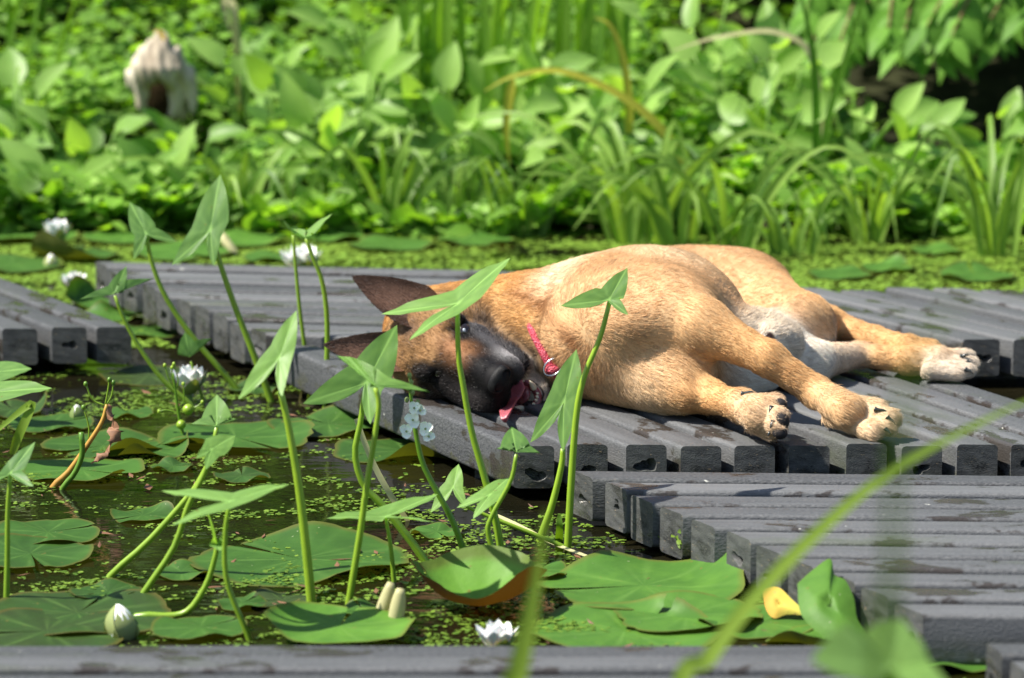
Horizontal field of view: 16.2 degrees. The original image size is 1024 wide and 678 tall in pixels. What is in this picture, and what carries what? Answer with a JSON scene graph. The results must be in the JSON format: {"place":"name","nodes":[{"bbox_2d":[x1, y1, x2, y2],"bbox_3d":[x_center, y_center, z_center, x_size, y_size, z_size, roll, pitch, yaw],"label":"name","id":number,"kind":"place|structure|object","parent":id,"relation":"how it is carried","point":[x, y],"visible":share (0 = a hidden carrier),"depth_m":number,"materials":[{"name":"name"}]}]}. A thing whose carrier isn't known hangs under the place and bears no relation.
{"place":"outdoors","nodes":[
{"label":"outdoors","id":0,"kind":"place"},
{"bbox_2d":[0,220,1023,677],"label":"pond water","id":1,"kind":"structure","parent":0,"point":[102,496],"depth_m":4.54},
{"bbox_2d":[0,442,34,596],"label":"arrowhead plant","id":2,"kind":"object","parent":1,"relation":"on","point":[15,465],"visible":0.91,"depth_m":3.98,"materials":[{"name":"green plant"}]},
{"bbox_2d":[0,533,93,567],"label":"lily pad","id":3,"kind":"object","parent":1,"relation":"on","point":[24,548],"visible":0.94,"depth_m":4.20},
{"bbox_2d":[0,518,99,543],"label":"lily pad","id":4,"kind":"object","parent":1,"relation":"on","point":[48,529],"visible":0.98,"depth_m":4.31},
{"bbox_2d":[8,413,94,431],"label":"lily pad","id":5,"kind":"object","parent":1,"relation":"on","point":[45,422],"visible":0.9,"depth_m":4.93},
{"bbox_2d":[0,278,131,364],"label":"boardwalk section","id":6,"kind":"object","parent":1,"relation":"on","point":[34,325],"visible":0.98,"depth_m":5.28,"materials":[{"name":"wood"}]},
{"bbox_2d":[0,608,133,645],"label":"lily pad","id":7,"kind":"object","parent":1,"relation":"on","point":[39,623],"visible":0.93,"depth_m":3.86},
{"bbox_2d":[104,604,139,640],"bbox_3d":[-0.417,0.304,3.846,0.033,0.042,0.033,-6,12,-31],"label":"lily bud","id":8,"kind":"object","parent":7,"relation":"on","point":[120,621],"visible":1,"depth_m":3.83,"materials":[{"name":"white plant"}]},
{"bbox_2d":[30,231,119,257],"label":"lily pad","id":9,"kind":"object","parent":1,"relation":"on","point":[46,242],"visible":0.99,"depth_m":6.28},
{"bbox_2d":[22,458,144,480],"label":"lily pad","id":10,"kind":"object","parent":1,"relation":"on","point":[61,466],"visible":0.78,"depth_m":4.65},
{"bbox_2d":[0,589,172,635],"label":"lily pad","id":11,"kind":"object","parent":1,"relation":"on","point":[64,606],"visible":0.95,"depth_m":3.97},
{"bbox_2d":[50,377,123,489],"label":"withered plant","id":12,"kind":"object","parent":1,"relation":"on","point":[113,432],"visible":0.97,"depth_m":4.53,"materials":[{"name":"brown plant"}]},
{"bbox_2d":[40,427,159,457],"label":"lily pad","id":13,"kind":"object","parent":1,"relation":"on","point":[129,436],"visible":0.78,"depth_m":4.80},
{"bbox_2d":[79,266,194,406],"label":"arrowhead plant","id":14,"kind":"object","parent":1,"relation":"on","point":[120,283],"visible":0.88,"depth_m":5.03,"materials":[{"name":"green plant"}]},
{"bbox_2d":[98,365,180,385],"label":"lily pad","id":15,"kind":"object","parent":1,"relation":"on","point":[146,376],"visible":0.73,"depth_m":5.26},
{"bbox_2d":[105,431,188,457],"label":"lily pad","id":16,"kind":"object","parent":1,"relation":"on","point":[174,450],"visible":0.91,"depth_m":4.75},
{"bbox_2d":[106,395,236,577],"bbox_3d":[-0.391,0.184,4.088,0.159,0.239,0.024,-1,11,-7],"label":"arrowhead plant","id":17,"kind":"object","parent":1,"relation":"on","point":[216,412],"visible":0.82,"depth_m":4.08,"materials":[{"name":"green plant"}]},
{"bbox_2d":[134,514,229,617],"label":"stem","id":18,"kind":"object","parent":1,"relation":"on","point":[215,543],"visible":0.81,"depth_m":3.92,"materials":[{"name":"green plant"}]},
{"bbox_2d":[128,203,239,391],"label":"arrowhead plant","id":19,"kind":"object","parent":1,"relation":"on","point":[142,225],"visible":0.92,"depth_m":5.13,"materials":[{"name":"green plant"}]},
{"bbox_2d":[141,434,234,592],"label":"arrowhead plant","id":20,"kind":"object","parent":1,"relation":"on","point":[213,448],"visible":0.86,"depth_m":3.99,"materials":[{"name":"green plant"}]},
{"bbox_2d":[74,141,322,228],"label":"grass tuft","id":21,"kind":"object","parent":1,"relation":"on","point":[246,182],"visible":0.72,"depth_m":6.59,"materials":[{"name":"green plant"}]},
{"bbox_2d":[150,615,247,638],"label":"lily pad","id":22,"kind":"object","parent":1,"relation":"on","point":[180,628],"visible":0.98,"depth_m":3.87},
{"bbox_2d":[172,174,274,401],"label":"arrowhead plant","id":23,"kind":"object","parent":1,"relation":"on","point":[211,220],"visible":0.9,"depth_m":5.05,"materials":[{"name":"green plant"}]},
{"bbox_2d":[163,484,288,640],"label":"arrowhead plant","id":24,"kind":"object","parent":1,"relation":"on","point":[234,499],"visible":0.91,"depth_m":3.82,"materials":[{"name":"green plant"}]},
{"bbox_2d":[157,420,314,447],"bbox_3d":[-0.371,0.123,4.836,0.212,0.019,0.200,0,11,0],"label":"lily pad","id":25,"kind":"object","parent":1,"relation":"on","point":[263,432],"visible":0.77,"depth_m":4.85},
{"bbox_2d":[239,310,315,601],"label":"arrowhead plant","id":26,"kind":"object","parent":1,"relation":"on","point":[280,350],"visible":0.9,"depth_m":3.91,"materials":[{"name":"green plant"}]},
{"bbox_2d":[188,521,408,586],"bbox_3d":[-0.247,0.248,4.177,0.258,0.018,0.248,0,11,0],"label":"lily pad","id":27,"kind":"object","parent":1,"relation":"on","point":[328,541],"visible":0.87,"depth_m":4.20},
{"bbox_2d":[224,157,380,224],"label":"grass tuft","id":28,"kind":"object","parent":1,"relation":"on","point":[287,189],"visible":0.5,"depth_m":6.68,"materials":[{"name":"green plant"}]},
{"bbox_2d":[95,262,514,369],"bbox_3d":[-0.171,-0.009,5.465,1.100,0.102,0.598,1,11,8],"label":"boardwalk section","id":29,"kind":"object","parent":1,"relation":"on","point":[264,296],"visible":0.39,"depth_m":5.54,"materials":[{"name":"wood"}]},
{"bbox_2d":[267,405,383,436],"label":"lily pad","id":30,"kind":"object","parent":1,"relation":"on","point":[337,421],"visible":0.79,"depth_m":4.92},
{"bbox_2d":[264,601,414,643],"bbox_3d":[-0.184,0.299,3.836,0.160,0.020,0.124,0,11,0],"label":"lily pad","id":31,"kind":"object","parent":1,"relation":"on","point":[307,622],"visible":1,"depth_m":3.84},
{"bbox_2d":[303,325,428,561],"bbox_3d":[-0.163,0.141,4.140,0.150,0.306,0.046,-5,11,-23],"label":"arrowhead plant","id":32,"kind":"object","parent":1,"relation":"on","point":[379,353],"visible":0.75,"depth_m":4.14,"materials":[{"name":"green plant"}]},
{"bbox_2d":[213,124,540,216],"bbox_3d":[-0.246,-0.293,6.645,0.595,0.208,0.336,0,11,0],"label":"grass tuft","id":33,"kind":"object","parent":1,"relation":"on","point":[406,192],"visible":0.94,"depth_m":6.59,"materials":[{"name":"green plant"}]},
{"bbox_2d":[337,356,428,604],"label":"arrowhead plant","id":34,"kind":"object","parent":1,"relation":"on","point":[376,378],"visible":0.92,"depth_m":3.95,"materials":[{"name":"green plant"}]},
{"bbox_2d":[329,494,436,581],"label":"arrowhead plant","id":35,"kind":"object","parent":1,"relation":"on","point":[384,513],"visible":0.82,"depth_m":4.08,"materials":[{"name":"green plant"}]},
{"bbox_2d":[346,234,434,250],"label":"lily pad","id":36,"kind":"object","parent":1,"relation":"on","point":[383,242],"visible":1,"depth_m":6.46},
{"bbox_2d":[0,372,781,645],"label":"duckweed","id":37,"kind":"object","parent":1,"relation":"on","point":[372,575],"visible":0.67,"depth_m":4.26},
{"bbox_2d":[333,438,451,462],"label":"lily pad","id":38,"kind":"object","parent":1,"relation":"on","point":[392,448],"visible":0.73,"depth_m":4.75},
{"bbox_2d":[0,646,842,677],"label":"boardwalk section","id":39,"kind":"object","parent":1,"relation":"on","point":[369,661],"visible":0.83,"depth_m":3.48,"materials":[{"name":"wood"}]},
{"bbox_2d":[399,372,465,548],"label":"flower stalk","id":40,"kind":"object","parent":1,"relation":"on","point":[416,407],"visible":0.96,"depth_m":4.16,"materials":[{"name":"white plant"}]},
{"bbox_2d":[341,141,533,224],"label":"grass tuft","id":41,"kind":"object","parent":1,"relation":"on","point":[450,197],"visible":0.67,"depth_m":6.67,"materials":[{"name":"green plant"}]},
{"bbox_2d":[383,258,509,546],"bbox_3d":[-0.065,0.102,4.145,0.156,0.378,0.068,-4,11,-19],"label":"arrowhead plant","id":42,"kind":"object","parent":1,"relation":"on","point":[464,295],"visible":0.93,"depth_m":4.13,"materials":[{"name":"green plant"}]},
{"bbox_2d":[411,545,546,605],"bbox_3d":[-0.036,0.265,3.971,0.150,0.053,0.152,0,11,0],"label":"lily pad","id":43,"kind":"object","parent":1,"relation":"on","point":[480,575],"visible":0.96,"depth_m":4.02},
{"bbox_2d":[457,478,508,546],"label":"arrowhead plant","id":44,"kind":"object","parent":1,"relation":"on","point":[488,496],"visible":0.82,"depth_m":4.14,"materials":[{"name":"green plant"}]},
{"bbox_2d":[431,464,568,550],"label":"arrowhead plant","id":45,"kind":"object","parent":1,"relation":"on","point":[454,481],"visible":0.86,"depth_m":4.22,"materials":[{"name":"green plant"}]},
{"bbox_2d":[0,155,1023,347],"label":"floating weed","id":46,"kind":"object","parent":1,"relation":"on","point":[342,256],"visible":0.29,"depth_m":6.33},
{"bbox_2d":[485,426,539,544],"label":"arrowhead plant","id":47,"kind":"object","parent":1,"relation":"on","point":[514,440],"visible":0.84,"depth_m":4.11,"materials":[{"name":"green plant"}]},
{"bbox_2d":[503,510,546,677],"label":"reed blade","id":48,"kind":"object","parent":1,"relation":"on","point":[519,664],"visible":1,"depth_m":2.48,"materials":[{"name":"green plant"}]},
{"bbox_2d":[422,153,642,236],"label":"grass tuft","id":49,"kind":"object","parent":1,"relation":"on","point":[498,197],"visible":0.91,"depth_m":6.57,"materials":[{"name":"green plant"}]},
{"bbox_2d":[531,349,581,541],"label":"arrowhead plant","id":50,"kind":"object","parent":1,"relation":"on","point":[560,400],"visible":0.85,"depth_m":4.24,"materials":[{"name":"green plant"}]},
{"bbox_2d":[561,268,627,547],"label":"arrowhead plant","id":51,"kind":"object","parent":1,"relation":"on","point":[612,291],"visible":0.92,"depth_m":4.20,"materials":[{"name":"green plant"}]},
{"bbox_2d":[535,594,718,645],"bbox_3d":[0.119,0.304,3.864,0.215,0.024,0.189,9,14,39],"label":"lily pad","id":52,"kind":"object","parent":1,"relation":"on","point":[618,634],"visible":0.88,"depth_m":3.88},
{"bbox_2d":[541,550,744,609],"bbox_3d":[0.144,0.262,4.048,0.235,0.034,0.226,0,11,0],"label":"lily pad","id":53,"kind":"object","parent":1,"relation":"on","point":[613,570],"visible":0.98,"depth_m":4.07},
{"bbox_2d":[559,167,741,245],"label":"grass tuft","id":54,"kind":"object","parent":1,"relation":"on","point":[657,208],"visible":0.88,"depth_m":6.45,"materials":[{"name":"green plant"}]},
{"bbox_2d":[466,111,837,243],"bbox_3d":[0.245,-0.293,6.557,0.630,0.241,0.378,-2,11,-9],"label":"grass tuft","id":55,"kind":"object","parent":1,"relation":"on","point":[624,231],"visible":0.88,"depth_m":6.48,"materials":[{"name":"green plant"}]},
{"bbox_2d":[286,345,1023,487],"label":"boardwalk section","id":56,"kind":"object","parent":1,"relation":"on","point":[615,438],"visible":0.36,"depth_m":4.54,"materials":[{"name":"wood"}]},
{"bbox_2d":[322,244,979,442],"bbox_3d":[0.267,-0.020,4.815,0.775,0.203,0.734,8,13,38],"label":"dog","id":57,"kind":"object","parent":56,"relation":"on","point":[732,333],"visible":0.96,"depth_m":4.69},
{"bbox_2d":[613,590,762,631],"bbox_3d":[0.192,0.295,3.924,0.164,0.012,0.173,0,11,0],"label":"lily pad","id":58,"kind":"object","parent":1,"relation":"on","point":[719,610],"visible":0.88,"depth_m":3.92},
{"bbox_2d":[601,137,889,248],"bbox_3d":[0.411,-0.253,6.427,0.507,0.207,0.398,0,11,0],"label":"grass tuft","id":59,"kind":"object","parent":1,"relation":"on","point":[767,196],"visible":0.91,"depth_m":6.40,"materials":[{"name":"green plant"}]},
{"bbox_2d":[698,604,812,638],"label":"lily pad","id":60,"kind":"object","parent":1,"relation":"on","point":[751,628],"visible":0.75,"depth_m":3.88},
{"bbox_2d":[711,189,868,256],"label":"grass tuft","id":61,"kind":"object","parent":1,"relation":"on","point":[776,238],"visible":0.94,"depth_m":6.36,"materials":[{"name":"green plant"}]},
{"bbox_2d":[765,625,825,645],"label":"lily pad","id":62,"kind":"object","parent":1,"relation":"on","point":[812,637],"visible":0.44,"depth_m":3.79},
{"bbox_2d":[797,559,863,638],"bbox_3d":[0.334,0.280,3.809,0.060,0.071,0.106,-3,11,-13],"label":"upright pad","id":63,"kind":"object","parent":62,"relation":"on","point":[826,602],"visible":0.9,"depth_m":3.81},
{"bbox_2d":[573,471,1023,664],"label":"boardwalk section","id":64,"kind":"object","parent":1,"relation":"on","point":[960,585],"visible":0.76,"depth_m":4.09,"materials":[{"name":"wood"}]},
{"bbox_2d":[713,144,982,244],"bbox_3d":[0.604,-0.251,6.497,0.396,0.178,0.325,-5,11,-23],"label":"grass tuft","id":65,"kind":"object","parent":1,"relation":"on","point":[873,222],"visible":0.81,"depth_m":6.49,"materials":[{"name":"green plant"}]},
{"bbox_2d":[673,400,1023,677],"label":"reed blade","id":66,"kind":"object","parent":1,"relation":"on","point":[718,643],"visible":0.98,"depth_m":2.65,"materials":[{"name":"green plant"}]},
{"bbox_2d":[811,619,943,677],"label":"arrowhead plant","id":67,"kind":"object","parent":1,"relation":"on","point":[846,650],"visible":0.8,"depth_m":2.43,"materials":[{"name":"green plant"}]},
{"bbox_2d":[801,287,1023,378],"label":"boardwalk section","id":68,"kind":"object","parent":1,"relation":"on","point":[987,326],"visible":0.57,"depth_m":5.37,"materials":[{"name":"wood"}]},
{"bbox_2d":[803,114,1023,256],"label":"grass tuft","id":69,"kind":"object","parent":1,"relation":"on","point":[1000,223],"visible":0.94,"depth_m":6.32,"materials":[{"name":"green plant"}]},
{"bbox_2d":[873,290,968,677],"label":"reed blade","id":70,"kind":"object","parent":1,"relation":"on","point":[886,595],"visible":1,"depth_m":1.39,"materials":[{"name":"green plant"}]},
{"bbox_2d":[938,260,1015,280],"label":"lily pad","id":71,"kind":"object","parent":1,"relation":"on","point":[962,270],"visible":1,"depth_m":6.14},
{"bbox_2d":[986,644,1023,677],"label":"boardwalk section","id":72,"kind":"object","parent":1,"relation":"on","point":[1004,660],"visible":1,"depth_m":3.52,"materials":[{"name":"wood"}]},
{"bbox_2d":[0,0,1023,230],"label":"bank","id":73,"kind":"structure","parent":0,"point":[1000,78],"depth_m":7.72,"materials":[{"name":"soil"}]},
{"bbox_2d":[0,47,69,162],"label":"broadleaf plant","id":74,"kind":"object","parent":73,"relation":"on","point":[13,69],"visible":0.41,"depth_m":6.90,"materials":[{"name":"green plant"}]},
{"bbox_2d":[0,0,75,152],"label":"iris clump","id":75,"kind":"object","parent":73,"relation":"on","point":[12,20],"visible":0.42,"depth_m":7.18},
{"bbox_2d":[0,139,121,207],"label":"broadleaf plant","id":76,"kind":"object","parent":73,"relation":"on","point":[14,151],"visible":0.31,"depth_m":6.72,"materials":[{"name":"green plant"}]},
{"bbox_2d":[15,104,149,172],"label":"broadleaf plant","id":77,"kind":"object","parent":73,"relation":"on","point":[77,139],"visible":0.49,"depth_m":6.83,"materials":[{"name":"green plant"}]},
{"bbox_2d":[106,121,196,220],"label":"broadleaf plant","id":78,"kind":"object","parent":73,"relation":"on","point":[182,142],"visible":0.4,"depth_m":6.71,"materials":[{"name":"green plant"}]},
{"bbox_2d":[125,28,197,126],"bbox_3d":[-0.689,-0.517,7.089,0.142,0.198,0.146,0,11,0],"label":"tree stump","id":79,"kind":"object","parent":73,"relation":"on","point":[160,74],"visible":0.94,"depth_m":7.05,"materials":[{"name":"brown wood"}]},
{"bbox_2d":[117,108,246,172],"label":"broadleaf plant","id":80,"kind":"object","parent":73,"relation":"on","point":[217,132],"visible":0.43,"depth_m":6.83,"materials":[{"name":"green plant"}]},
{"bbox_2d":[187,30,311,144],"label":"broadleaf plant","id":81,"kind":"object","parent":73,"relation":"on","point":[212,51],"visible":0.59,"depth_m":7.18,"materials":[{"name":"green plant"}]},
{"bbox_2d":[211,145,314,220],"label":"broadleaf plant","id":82,"kind":"object","parent":73,"relation":"on","point":[294,174],"visible":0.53,"depth_m":6.70,"materials":[{"name":"green plant"}]},
{"bbox_2d":[244,52,363,186],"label":"broadleaf plant","id":83,"kind":"object","parent":73,"relation":"on","point":[259,79],"visible":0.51,"depth_m":6.86,"materials":[{"name":"green plant"}]},
{"bbox_2d":[261,72,367,194],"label":"broadleaf plant","id":84,"kind":"object","parent":73,"relation":"on","point":[296,110],"visible":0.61,"depth_m":6.72,"materials":[{"name":"green plant"}]},
{"bbox_2d":[264,16,431,193],"bbox_3d":[-0.316,-0.434,6.814,0.232,0.347,0.243,-8,13,-35],"label":"broadleaf plant","id":85,"kind":"object","parent":73,"relation":"on","point":[380,50],"visible":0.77,"depth_m":6.82,"materials":[{"name":"green plant"}]},
{"bbox_2d":[286,0,438,106],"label":"broadleaf plant","id":86,"kind":"object","parent":73,"relation":"on","point":[333,46],"visible":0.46,"depth_m":7.10,"materials":[{"name":"green plant"}]},
{"bbox_2d":[361,41,483,188],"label":"broadleaf plant","id":87,"kind":"object","parent":73,"relation":"on","point":[446,69],"visible":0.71,"depth_m":6.82,"materials":[{"name":"green plant"}]},
{"bbox_2d":[397,0,488,142],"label":"iris clump","id":88,"kind":"object","parent":73,"relation":"on","point":[439,24],"visible":0.48,"depth_m":7.09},
{"bbox_2d":[402,88,528,203],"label":"broadleaf plant","id":89,"kind":"object","parent":73,"relation":"on","point":[447,116],"visible":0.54,"depth_m":6.75,"materials":[{"name":"green plant"}]},
{"bbox_2d":[0,0,1023,237],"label":"undergrowth","id":90,"kind":"object","parent":73,"relation":"on","point":[96,101],"visible":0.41,"depth_m":6.91,"materials":[{"name":"green plant"}]},
{"bbox_2d":[480,0,550,131],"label":"iris clump","id":91,"kind":"object","parent":73,"relation":"on","point":[493,35],"visible":0.47,"depth_m":6.94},
{"bbox_2d":[461,112,570,189],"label":"broadleaf plant","id":92,"kind":"object","parent":73,"relation":"on","point":[532,134],"visible":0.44,"depth_m":6.75,"materials":[{"name":"green plant"}]},
{"bbox_2d":[467,35,596,157],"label":"broadleaf plant","id":93,"kind":"object","parent":73,"relation":"on","point":[575,61],"visible":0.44,"depth_m":6.92,"materials":[{"name":"green plant"}]},
{"bbox_2d":[479,40,644,154],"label":"broadleaf plant","id":94,"kind":"object","parent":73,"relation":"on","point":[526,57],"visible":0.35,"depth_m":6.92,"materials":[{"name":"green plant"}]},
{"bbox_2d":[511,82,661,172],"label":"broadleaf plant","id":95,"kind":"object","parent":73,"relation":"on","point":[552,105],"visible":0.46,"depth_m":6.76,"materials":[{"name":"green plant"}]},
{"bbox_2d":[553,0,631,105],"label":"iris clump","id":96,"kind":"object","parent":73,"relation":"on","point":[617,18],"visible":0.34,"depth_m":7.24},
{"bbox_2d":[484,67,701,189],"bbox_3d":[0.159,-0.371,6.662,0.422,0.264,0.006,0,11,0],"label":"arching blade","id":97,"kind":"object","parent":73,"relation":"on","point":[654,121],"visible":0.71,"depth_m":6.65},
{"bbox_2d":[574,55,677,125],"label":"broadleaf plant","id":98,"kind":"object","parent":73,"relation":"on","point":[653,102],"visible":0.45,"depth_m":6.87,"materials":[{"name":"green plant"}]},
{"bbox_2d":[610,0,752,116],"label":"broadleaf plant","id":99,"kind":"object","parent":73,"relation":"on","point":[730,47],"visible":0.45,"depth_m":7.03,"materials":[{"name":"green plant"}]},
{"bbox_2d":[661,29,808,122],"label":"broadleaf plant","id":100,"kind":"object","parent":73,"relation":"on","point":[700,75],"visible":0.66,"depth_m":6.91,"materials":[{"name":"green plant"}]},
{"bbox_2d":[709,78,846,192],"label":"broadleaf plant","id":101,"kind":"object","parent":73,"relation":"on","point":[734,109],"visible":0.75,"depth_m":6.78,"materials":[{"name":"green plant"}]},
{"bbox_2d":[711,0,850,128],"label":"broadleaf plant","id":102,"kind":"object","parent":73,"relation":"on","point":[762,47],"visible":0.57,"depth_m":7.01,"materials":[{"name":"green plant"}]},
{"bbox_2d":[801,0,820,186],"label":"arching blade","id":103,"kind":"object","parent":73,"relation":"on","point":[816,128],"visible":0.85,"depth_m":6.68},
{"bbox_2d":[819,0,864,185],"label":"arching blade","id":104,"kind":"object","parent":73,"relation":"on","point":[830,112],"visible":0.79,"depth_m":6.63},
{"bbox_2d":[778,75,939,158],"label":"broadleaf plant","id":105,"kind":"object","parent":73,"relation":"on","point":[911,105],"visible":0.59,"depth_m":6.88,"materials":[{"name":"green plant"}]},
{"bbox_2d":[845,136,944,178],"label":"broadleaf plant","id":106,"kind":"object","parent":73,"relation":"on","point":[906,149],"visible":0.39,"depth_m":6.74,"materials":[{"name":"green plant"}]},
{"bbox_2d":[785,0,1023,93],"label":"overhanging shrub","id":107,"kind":"object","parent":73,"relation":"on","point":[948,36],"visible":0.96,"depth_m":7.13,"materials":[{"name":"green plant"}]},
{"bbox_2d":[875,99,975,172],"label":"broadleaf plant","id":108,"kind":"object","parent":73,"relation":"on","point":[952,113],"visible":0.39,"depth_m":6.84,"materials":[{"name":"green plant"}]},
{"bbox_2d":[918,87,1023,153],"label":"broadleaf plant","id":109,"kind":"object","parent":73,"relation":"on","point":[1011,111],"visible":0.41,"depth_m":6.94,"materials":[{"name":"green plant"}]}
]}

